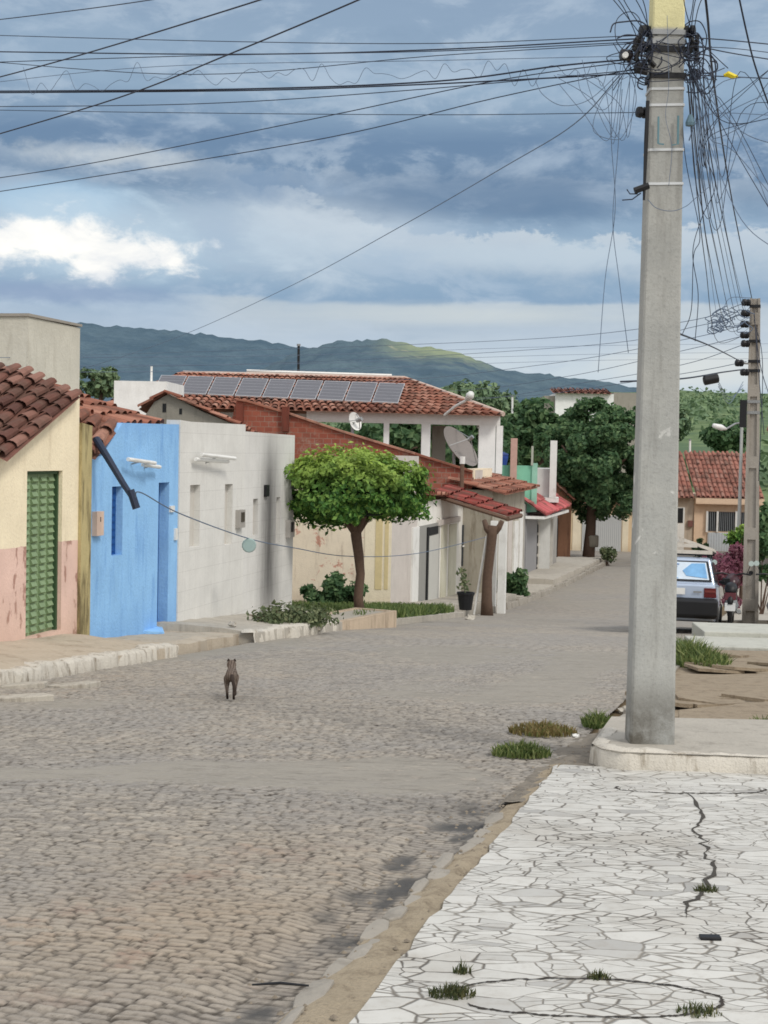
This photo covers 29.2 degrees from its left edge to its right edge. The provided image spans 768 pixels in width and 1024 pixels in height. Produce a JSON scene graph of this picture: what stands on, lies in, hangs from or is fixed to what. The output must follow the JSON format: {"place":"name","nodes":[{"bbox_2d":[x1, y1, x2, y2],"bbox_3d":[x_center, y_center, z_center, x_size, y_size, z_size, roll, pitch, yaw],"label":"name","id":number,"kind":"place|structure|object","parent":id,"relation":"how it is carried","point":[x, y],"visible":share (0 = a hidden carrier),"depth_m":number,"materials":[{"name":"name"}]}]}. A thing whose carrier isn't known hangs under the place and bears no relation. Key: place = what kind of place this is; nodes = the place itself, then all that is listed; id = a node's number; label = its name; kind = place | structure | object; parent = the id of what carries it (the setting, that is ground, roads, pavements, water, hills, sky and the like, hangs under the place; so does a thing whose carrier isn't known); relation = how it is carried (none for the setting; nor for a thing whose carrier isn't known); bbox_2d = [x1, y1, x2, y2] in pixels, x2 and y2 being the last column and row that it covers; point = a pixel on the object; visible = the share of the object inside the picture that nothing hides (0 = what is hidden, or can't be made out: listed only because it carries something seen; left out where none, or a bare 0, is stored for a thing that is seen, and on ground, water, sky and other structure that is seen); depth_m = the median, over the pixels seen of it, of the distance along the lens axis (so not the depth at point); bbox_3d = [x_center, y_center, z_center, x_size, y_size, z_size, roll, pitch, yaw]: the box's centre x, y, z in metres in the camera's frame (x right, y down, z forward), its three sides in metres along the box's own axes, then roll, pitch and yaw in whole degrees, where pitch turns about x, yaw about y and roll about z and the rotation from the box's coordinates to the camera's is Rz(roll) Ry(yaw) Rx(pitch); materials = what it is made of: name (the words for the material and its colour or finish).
{"place":"outdoors","nodes":[
{"label":"outdoors","id":0,"kind":"place"},
{"bbox_2d":[0,634,169,668],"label":"sidewalk","id":1,"kind":"structure","parent":0,"point":[22,651],"depth_m":16.74,"materials":[{"name":"concrete"}]},
{"bbox_2d":[0,0,260,76],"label":"utility cable","id":2,"kind":"object","parent":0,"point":[137,37],"visible":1,"depth_m":10.65,"materials":[{"name":"rubber"}]},
{"bbox_2d":[108,631,238,654],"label":"sidewalk","id":3,"kind":"structure","parent":0,"point":[189,642],"depth_m":20.19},
{"bbox_2d":[0,0,358,133],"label":"utility cable","id":4,"kind":"object","parent":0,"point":[195,67],"visible":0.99,"depth_m":10.41,"materials":[{"name":"rubber"}]},
{"bbox_2d":[157,610,341,644],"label":"sidewalk","id":5,"kind":"structure","parent":0,"point":[217,624],"depth_m":22.02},
{"bbox_2d":[246,599,297,623],"bbox_3d":[-1.837,1.623,23.706,0.736,0.414,0.850,3,3,35],"label":"shrub","id":6,"kind":"object","parent":5,"relation":"on","point":[275,614],"visible":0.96,"depth_m":23.58,"materials":[{"name":"green plant"}]},
{"bbox_2d":[282,601,343,627],"bbox_3d":[-1.221,1.690,24.260,1.129,0.451,0.972,1,2,0],"label":"shrub","id":7,"kind":"object","parent":5,"relation":"on","point":[314,616],"visible":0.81,"depth_m":24.17,"materials":[{"name":"green plant"}]},
{"bbox_2d":[327,607,396,629],"bbox_3d":[-0.708,2.126,26.978,0.900,0.500,2.398,2,3,27],"label":"planter","id":8,"kind":"object","parent":5,"relation":"on","point":[379,618],"visible":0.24,"depth_m":27.12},
{"bbox_2d":[0,622,691,1023],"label":"road","id":9,"kind":"structure","parent":0,"point":[174,830],"depth_m":8.20,"materials":[{"name":"stone"}]},
{"bbox_2d":[0,693,53,701],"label":"broken slab","id":10,"kind":"structure","parent":9,"relation":"on","point":[32,697],"depth_m":12.93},
{"bbox_2d":[279,812,502,1023],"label":"kerb","id":11,"kind":"structure","parent":9,"relation":"on","point":[315,991],"depth_m":5.33,"materials":[{"name":"concrete"}]},
{"bbox_2d":[277,763,569,1023],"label":"dirt strip","id":12,"kind":"object","parent":9,"relation":"on","point":[345,998],"visible":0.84,"depth_m":5.11,"materials":[{"name":"soil"}]},
{"bbox_2d":[490,738,552,758],"bbox_3d":[0.927,1.593,10.005,0.435,0.136,0.405,1,2,0],"label":"grass tuft","id":13,"kind":"object","parent":9,"relation":"on","point":[526,750],"visible":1,"depth_m":9.92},
{"bbox_2d":[507,718,577,737],"bbox_3d":[1.214,1.649,11.276,0.556,0.131,0.622,1,2,0],"label":"grass tuft","id":14,"kind":"object","parent":9,"relation":"on","point":[542,729],"visible":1,"depth_m":11.18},
{"bbox_2d":[498,733,597,805],"bbox_3d":[1.513,1.658,9.677,0.919,0.249,3.548,2,2,15],"label":"dirt strip","id":15,"kind":"object","parent":9,"relation":"on","point":[579,756],"visible":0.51,"depth_m":9.74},
{"bbox_2d":[181,745,590,1021],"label":"gutter gravel","id":16,"kind":"structure","parent":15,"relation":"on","point":[333,1016],"depth_m":5.88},
{"bbox_2d":[580,707,613,729],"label":"grass tuft","id":17,"kind":"object","parent":9,"relation":"on","point":[600,720],"visible":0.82,"depth_m":11.64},
{"bbox_2d":[676,557,729,622],"bbox_3d":[5.822,1.614,29.047,1.918,1.631,3.730,2,2,15],"label":"parked car","id":18,"kind":"object","parent":9,"relation":"on","point":[698,599],"visible":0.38,"depth_m":27.31,"materials":[{"name":"silver metal"}]},
{"bbox_2d":[677,537,715,560],"bbox_3d":[5.706,0.692,28.491,1.360,0.520,1.642,2,2,15],"label":"roof rack","id":19,"kind":"object","parent":18,"relation":"on","point":[708,553],"visible":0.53,"depth_m":27.66,"materials":[{"name":"white metal"}]},
{"bbox_2d":[676,634,735,668],"bbox_3d":[3.906,1.802,18.989,0.915,0.474,3.300,1,2,0],"label":"grass tuft","id":20,"kind":"object","parent":9,"relation":"on","point":[691,651],"visible":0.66,"depth_m":18.18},
{"bbox_2d":[0,0,767,393],"label":"sky","id":21,"kind":"structure","parent":0,"point":[522,252],"materials":[{"name":"blue"}]},
{"bbox_2d":[396,612,463,624],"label":"sidewalk","id":22,"kind":"structure","parent":0,"point":[422,618],"depth_m":32.10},
{"bbox_2d":[292,599,454,617],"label":"lot grass","id":23,"kind":"structure","parent":22,"relation":"on","point":[406,609],"depth_m":32.16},
{"bbox_2d":[300,571,368,604],"bbox_3d":[-1.153,1.888,34.698,1.665,1.027,1.025,1,2,-15],"label":"shrub","id":24,"kind":"object","parent":23,"relation":"on","point":[334,589],"visible":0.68,"depth_m":34.45,"materials":[{"name":"green plant"}]},
{"bbox_2d":[284,441,439,607],"bbox_3d":[-0.670,0.369,28.555,3.449,3.496,2.939,1,2,0],"label":"tree","id":25,"kind":"object","parent":23,"relation":"on","point":[356,493],"visible":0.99,"depth_m":27.69,"materials":[{"name":"green plant"}]},
{"bbox_2d":[456,567,474,609],"bbox_3d":[1.693,1.594,30.830,0.423,0.905,0.384,1,2,0],"label":"plant pot","id":26,"kind":"object","parent":22,"relation":"on","point":[465,599],"visible":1,"depth_m":30.75,"materials":[{"name":"black plastic"}]},
{"bbox_2d":[402,593,516,615],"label":"sidewalk","id":27,"kind":"structure","parent":0,"point":[453,599],"depth_m":39.32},
{"bbox_2d":[517,583,553,597],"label":"sidewalk","id":28,"kind":"structure","parent":0,"point":[533,588],"depth_m":49.35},
{"bbox_2d":[497,567,530,596],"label":"shrub","id":29,"kind":"object","parent":28,"relation":"on","point":[516,581],"visible":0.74,"depth_m":45.30,"materials":[{"name":"green plant"}]},
{"bbox_2d":[320,390,767,733],"bbox_3d":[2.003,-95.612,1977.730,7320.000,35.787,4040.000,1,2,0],"label":"terrain","id":30,"kind":"structure","parent":0,"point":[697,444],"depth_m":236.06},
{"bbox_2d":[0,313,81,390],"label":"building","id":31,"kind":"structure","parent":30,"relation":"on","point":[48,347],"depth_m":27.50,"materials":[{"name":"paint"}]},
{"bbox_2d":[0,362,91,641],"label":"house","id":32,"kind":"structure","parent":30,"relation":"on","point":[45,493],"depth_m":17.75,"materials":[{"name":"beige paint"}]},
{"bbox_2d":[25,471,58,635],"bbox_3d":[-4.133,0.483,17.583,0.080,1.950,0.919,2,2,13],"label":"door","id":33,"kind":"structure","parent":32,"relation":"in","point":[42,486],"depth_m":17.67,"materials":[{"name":"green metal"}]},
{"bbox_2d":[0,643,178,684],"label":"kerb","id":34,"kind":"structure","parent":30,"relation":"on","point":[63,667],"depth_m":15.83,"materials":[{"name":"concrete"}]},
{"bbox_2d":[1,366,178,637],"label":"house","id":35,"kind":"structure","parent":30,"relation":"on","point":[133,584],"depth_m":20.43,"materials":[{"name":"blue paint"}]},
{"bbox_2d":[93,436,139,509],"bbox_3d":[-3.399,-0.499,18.600,0.959,0.910,0.153,4,3,44],"label":"service arm","id":36,"kind":"object","parent":35,"relation":"attached to","point":[107,457],"visible":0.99,"depth_m":18.56},
{"bbox_2d":[79,366,120,400],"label":"tree","id":37,"kind":"object","parent":30,"relation":"on","point":[99,385],"visible":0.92,"depth_m":59.55,"materials":[{"name":"green plant"}]},
{"bbox_2d":[114,366,183,414],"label":"house","id":38,"kind":"structure","parent":30,"relation":"on","point":[131,395],"depth_m":47.89,"materials":[{"name":"white paint"}]},
{"bbox_2d":[78,322,308,401],"bbox_3d":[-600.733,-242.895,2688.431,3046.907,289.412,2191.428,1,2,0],"label":"hills","id":39,"kind":"structure","parent":30,"relation":"on","point":[114,342],"depth_m":2654.86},
{"bbox_2d":[137,390,256,431],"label":"house","id":40,"kind":"structure","parent":30,"relation":"on","point":[165,405],"depth_m":31.01,"materials":[{"name":"brown"}]},
{"bbox_2d":[167,420,245,620],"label":"house","id":41,"kind":"structure","parent":30,"relation":"on","point":[211,477],"depth_m":23.41,"materials":[{"name":"white paint"}]},
{"bbox_2d":[242,431,294,613],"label":"house","id":42,"kind":"structure","parent":30,"relation":"on","point":[267,568],"depth_m":26.58,"materials":[{"name":"grey paint"}]},
{"bbox_2d":[241,619,339,642],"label":"kerb","id":43,"kind":"structure","parent":30,"relation":"on","point":[269,634],"depth_m":22.59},
{"bbox_2d":[107,369,504,473],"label":"house","id":44,"kind":"structure","parent":30,"relation":"on","point":[425,405],"depth_m":52.65,"materials":[{"name":"tile"}]},
{"bbox_2d":[184,376,213,394],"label":"solar panel","id":45,"kind":"object","parent":44,"relation":"on","point":[197,385],"visible":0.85,"depth_m":53.92,"materials":[{"name":"glass"}]},
{"bbox_2d":[207,377,240,396],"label":"solar panel","id":46,"kind":"object","parent":44,"relation":"on","point":[225,386],"visible":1,"depth_m":53.86,"materials":[{"name":"glass"}]},
{"bbox_2d":[235,378,268,397],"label":"solar panel","id":47,"kind":"object","parent":44,"relation":"on","point":[251,387],"visible":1,"depth_m":53.85,"materials":[{"name":"glass"}]},
{"bbox_2d":[262,379,295,398],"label":"solar panel","id":48,"kind":"object","parent":44,"relation":"on","point":[279,388],"visible":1,"depth_m":53.81,"materials":[{"name":"glass"}]},
{"bbox_2d":[290,380,322,399],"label":"solar panel","id":49,"kind":"object","parent":44,"relation":"on","point":[306,389],"visible":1,"depth_m":53.80,"materials":[{"name":"glass"}]},
{"bbox_2d":[317,381,349,401],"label":"solar panel","id":50,"kind":"object","parent":44,"relation":"on","point":[333,391],"visible":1,"depth_m":53.79,"materials":[{"name":"glass"}]},
{"bbox_2d":[345,382,377,402],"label":"solar panel","id":51,"kind":"object","parent":44,"relation":"on","point":[363,392],"visible":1,"depth_m":53.77,"materials":[{"name":"glass"}]},
{"bbox_2d":[372,383,404,403],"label":"solar panel","id":52,"kind":"object","parent":44,"relation":"on","point":[388,393],"visible":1,"depth_m":53.73,"materials":[{"name":"glass"}]},
{"bbox_2d":[292,455,462,602],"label":"house","id":53,"kind":"structure","parent":30,"relation":"on","point":[413,577],"depth_m":36.23,"materials":[{"name":"beige paint"}]},
{"bbox_2d":[232,398,522,613],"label":"house","id":54,"kind":"structure","parent":30,"relation":"on","point":[262,418],"depth_m":44.69,"materials":[{"name":"red brick"}]},
{"bbox_2d":[444,426,477,465],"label":"satellite dish","id":55,"kind":"object","parent":54,"relation":"on","point":[458,443],"visible":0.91,"depth_m":47.23,"materials":[{"name":"grey"}]},
{"bbox_2d":[335,422,477,464],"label":"tree","id":56,"kind":"object","parent":30,"relation":"on","point":[404,436],"visible":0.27,"depth_m":73.50,"materials":[{"name":"green plant"}]},
{"bbox_2d":[262,338,636,401],"bbox_3d":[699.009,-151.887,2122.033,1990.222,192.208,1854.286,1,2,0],"label":"hills","id":57,"kind":"structure","parent":30,"relation":"on","point":[416,369],"depth_m":2117.85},
{"bbox_2d":[411,422,522,467],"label":"tree","id":58,"kind":"object","parent":30,"relation":"on","point":[507,441],"visible":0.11,"depth_m":76.63,"materials":[{"name":"green plant"}]},
{"bbox_2d":[441,378,505,410],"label":"tree","id":59,"kind":"object","parent":30,"relation":"on","point":[489,391],"visible":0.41,"depth_m":90.75,"materials":[{"name":"green plant"}]},
{"bbox_2d":[448,473,539,592],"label":"house","id":60,"kind":"structure","parent":30,"relation":"on","point":[509,491],"depth_m":44.58,"materials":[{"name":"paint"}]},
{"bbox_2d":[502,438,537,511],"bbox_3d":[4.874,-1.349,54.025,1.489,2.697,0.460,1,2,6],"label":"house","id":61,"kind":"structure","parent":30,"relation":"on","point":[528,474],"depth_m":53.97,"materials":[{"name":"green paint"}]},
{"bbox_2d":[500,397,576,465],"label":"tree","id":62,"kind":"object","parent":30,"relation":"on","point":[532,416],"visible":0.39,"depth_m":82.59,"materials":[{"name":"green plant"}]},
{"bbox_2d":[321,386,767,490],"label":"hillside scrub","id":63,"kind":"object","parent":30,"relation":"on","point":[712,403],"visible":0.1,"depth_m":297.83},
{"bbox_2d":[523,441,571,571],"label":"house","id":64,"kind":"structure","parent":30,"relation":"on","point":[540,540],"depth_m":56.69,"materials":[{"name":"white paint"}]},
{"bbox_2d":[493,561,605,612],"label":"kerb","id":65,"kind":"structure","parent":30,"relation":"on","point":[520,601],"depth_m":49.28,"materials":[{"name":"concrete"}]},
{"bbox_2d":[556,481,575,556],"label":"house","id":66,"kind":"structure","parent":30,"relation":"on","point":[563,533],"depth_m":68.06,"materials":[{"name":"brown paint"}]},
{"bbox_2d":[533,396,635,556],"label":"tree","id":67,"kind":"object","parent":30,"relation":"on","point":[598,450],"visible":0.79,"depth_m":67.43,"materials":[{"name":"green plant"}]},
{"bbox_2d":[540,387,635,474],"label":"house","id":68,"kind":"structure","parent":30,"relation":"on","point":[563,400],"depth_m":124.78,"materials":[{"name":"paint"}]},
{"bbox_2d":[570,501,631,551],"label":"house","id":69,"kind":"structure","parent":30,"relation":"on","point":[616,533],"depth_m":77.04,"materials":[{"name":"white metal"}]},
{"bbox_2d":[619,0,700,744],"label":"utility pole","id":70,"kind":"object","parent":30,"relation":"on","point":[650,694],"visible":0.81,"depth_m":9.54,"materials":[{"name":"concrete"}]},
{"bbox_2d":[0,35,627,43],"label":"utility cable","id":71,"kind":"object","parent":70,"relation":"attached to","point":[325,43],"visible":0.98,"depth_m":10.46,"materials":[{"name":"rubber"}]},
{"bbox_2d":[0,43,628,74],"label":"utility cable","id":72,"kind":"object","parent":70,"relation":"attached to","point":[329,65],"visible":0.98,"depth_m":10.36,"materials":[{"name":"rubber"}]},
{"bbox_2d":[0,58,633,91],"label":"utility cable","id":73,"kind":"object","parent":70,"relation":"attached to","point":[315,86],"visible":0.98,"depth_m":10.52,"materials":[{"name":"rubber"}]},
{"bbox_2d":[23,59,626,93],"bbox_3d":[-0.580,-3.080,10.414,4.703,0.479,0.074,2,3,22],"label":"utility cable","id":74,"kind":"object","parent":73,"relation":"attached to","point":[329,76],"visible":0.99,"depth_m":10.34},
{"bbox_2d":[0,38,633,54],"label":"utility cable","id":75,"kind":"object","parent":70,"relation":"attached to","point":[333,52],"visible":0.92,"depth_m":10.30,"materials":[{"name":"rubber"}]},
{"bbox_2d":[0,60,633,177],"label":"utility cable","id":76,"kind":"object","parent":70,"relation":"attached to","point":[318,117],"visible":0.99,"depth_m":10.53,"materials":[{"name":"rubber"}]},
{"bbox_2d":[0,69,633,191],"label":"utility cable","id":77,"kind":"object","parent":70,"relation":"attached to","point":[315,139],"visible":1,"depth_m":10.52,"materials":[{"name":"rubber"}]},
{"bbox_2d":[0,70,633,106],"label":"utility cable","id":78,"kind":"object","parent":70,"relation":"attached to","point":[315,97],"visible":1,"depth_m":10.37,"materials":[{"name":"rubber"}]},
{"bbox_2d":[4,42,630,61],"bbox_3d":[-0.947,-3.330,10.688,5.714,0.410,0.077,2,3,26],"label":"utility cable","id":79,"kind":"object","parent":70,"relation":"attached to","point":[325,53],"visible":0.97,"depth_m":10.39,"materials":[{"name":"rubber"}]},
{"bbox_2d":[0,72,635,92],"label":"utility cable","id":80,"kind":"object","parent":70,"relation":"attached to","point":[317,88],"visible":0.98,"depth_m":10.47,"materials":[{"name":"rubber"}]},
{"bbox_2d":[4,110,638,114],"bbox_3d":[-0.960,-2.936,10.750,5.802,0.512,0.088,2,3,27],"label":"utility cable","id":81,"kind":"object","parent":70,"relation":"attached to","point":[331,114],"visible":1,"depth_m":10.36,"materials":[{"name":"rubber"}]},
{"bbox_2d":[83,74,620,368],"bbox_3d":[-2.513,-2.913,21.353,0.876,0.977,25.032,0,3,-21],"label":"utility cable","id":82,"kind":"object","parent":70,"relation":"attached to","point":[416,217],"visible":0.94,"depth_m":13.30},
{"bbox_2d":[606,11,727,94],"bbox_3d":[1.810,-2.964,9.470,0.770,0.568,0.323,1,2,0],"label":"cable tangle","id":83,"kind":"object","parent":70,"relation":"attached to","point":[640,48],"visible":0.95,"depth_m":9.40,"materials":[{"name":"rubber"}]},
{"bbox_2d":[589,727,767,773],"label":"kerb","id":84,"kind":"structure","parent":30,"relation":"on","point":[649,758],"depth_m":9.28,"materials":[{"name":"concrete"}]},
{"bbox_2d":[677,451,693,549],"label":"house","id":85,"kind":"structure","parent":30,"relation":"on","point":[685,510],"depth_m":80.21,"materials":[{"name":"tile"}]},
{"bbox_2d":[679,400,694,440],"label":"tree","id":86,"kind":"object","parent":30,"relation":"on","point":[684,420],"visible":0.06,"depth_m":148.80,"materials":[{"name":"green plant"}]},
{"bbox_2d":[698,418,746,452],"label":"tree","id":87,"kind":"object","parent":30,"relation":"on","point":[719,440],"visible":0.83,"depth_m":128.74,"materials":[{"name":"green plant"}]},
{"bbox_2d":[684,450,763,550],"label":"house","id":88,"kind":"structure","parent":30,"relation":"on","point":[714,478],"depth_m":80.12,"materials":[{"name":"tile"}]},
{"bbox_2d":[705,511,744,531],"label":"window","id":89,"kind":"structure","parent":88,"relation":"in","point":[716,521],"depth_m":80.02,"materials":[{"name":"white paint"}]},
{"bbox_2d":[734,298,760,623],"bbox_3d":[7.393,-0.843,29.971,0.703,6.960,0.346,1,2,0],"label":"utility pole","id":90,"kind":"object","parent":30,"relation":"on","point":[750,411],"visible":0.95,"depth_m":29.90,"materials":[{"name":"grey concrete"}]},
{"bbox_2d":[704,0,751,297],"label":"utility cable","id":91,"kind":"object","parent":90,"relation":"attached to","point":[708,27],"visible":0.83,"depth_m":13.29,"materials":[{"name":"rubber"}]},
{"bbox_2d":[527,567,578,584],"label":"sidewalk","id":92,"kind":"structure","parent":0,"point":[554,575],"depth_m":53.99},
{"bbox_2d":[349,764,767,1023],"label":"paved forecourt","id":93,"kind":"structure","parent":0,"point":[565,879],"depth_m":5.57,"materials":[{"name":"stone"}]},
{"bbox_2d":[427,981,475,999],"bbox_3d":[0.213,1.467,4.536,0.162,0.059,0.122,1,2,0],"label":"grass tuft","id":94,"kind":"object","parent":93,"relation":"on","point":[451,989],"visible":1,"depth_m":4.51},
{"bbox_2d":[460,977,724,1017],"bbox_3d":[0.630,1.489,4.530,0.838,0.026,0.397,1,2,0],"label":"lid rim","id":95,"kind":"object","parent":93,"relation":"on","point":[721,1001],"visible":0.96,"depth_m":4.47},
{"bbox_2d":[549,557,604,573],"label":"sidewalk","id":96,"kind":"structure","parent":0,"point":[582,564],"depth_m":63.39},
{"bbox_2d":[426,550,767,627],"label":"road","id":97,"kind":"structure","parent":0,"point":[600,597],"depth_m":44.24,"materials":[{"name":"stone"}]},
{"bbox_2d":[473,519,503,615],"bbox_3d":[2.634,1.439,37.142,0.733,2.502,0.335,1,2,0],"label":"lopped tree","id":98,"kind":"object","parent":97,"relation":"on","point":[492,531],"visible":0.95,"depth_m":37.05,"materials":[{"name":"brown plant"}]},
{"bbox_2d":[712,422,742,526],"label":"lamp post","id":99,"kind":"object","parent":97,"relation":"on","point":[720,427],"visible":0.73,"depth_m":61.91,"materials":[{"name":"metal"}]},
{"bbox_2d":[592,716,767,757],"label":"sidewalk","id":100,"kind":"structure","parent":0,"point":[731,736],"depth_m":9.98,"materials":[{"name":"concrete"}]},
{"bbox_2d":[625,650,767,707],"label":"sidewalk","id":101,"kind":"structure","parent":0,"point":[687,698],"depth_m":13.88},
{"bbox_2d":[675,650,767,717],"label":"sidewalk","id":102,"kind":"structure","parent":0,"point":[751,682],"depth_m":16.28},
{"bbox_2d":[678,701,767,719],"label":"sidewalk","id":103,"kind":"structure","parent":0,"point":[745,710],"depth_m":12.18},
{"bbox_2d":[685,636,767,650],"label":"sidewalk","id":104,"kind":"structure","parent":0,"point":[744,643],"depth_m":22.28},
{"bbox_2d":[692,622,767,637],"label":"sidewalk","id":105,"kind":"structure","parent":0,"point":[729,629],"depth_m":23.42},
{"bbox_2d":[722,564,767,623],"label":"sidewalk","id":106,"kind":"structure","parent":0,"point":[763,619],"depth_m":35.50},
{"bbox_2d":[702,541,743,607],"bbox_3d":[8.686,1.704,37.025,1.284,1.975,1.189,1,2,-12],"label":"shrub","id":107,"kind":"object","parent":106,"relation":"on","point":[731,562],"visible":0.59,"depth_m":36.82,"materials":[{"name":"purple plant"}]},
{"bbox_2d":[759,501,767,613],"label":"shrub","id":108,"kind":"object","parent":106,"relation":"on","point":[763,533],"visible":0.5,"depth_m":35.90,"materials":[{"name":"green plant"}]},
{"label":"sidewalk","id":109,"kind":"structure","parent":0,"visible":0},
{"bbox_2d":[713,560,753,622],"bbox_3d":[6.968,1.625,29.247,0.818,1.295,1.885,1,2,0],"label":"motorbike","id":110,"kind":"object","parent":109,"relation":"on","point":[731,605],"visible":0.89,"depth_m":28.58,"materials":[{"name":"metal"}]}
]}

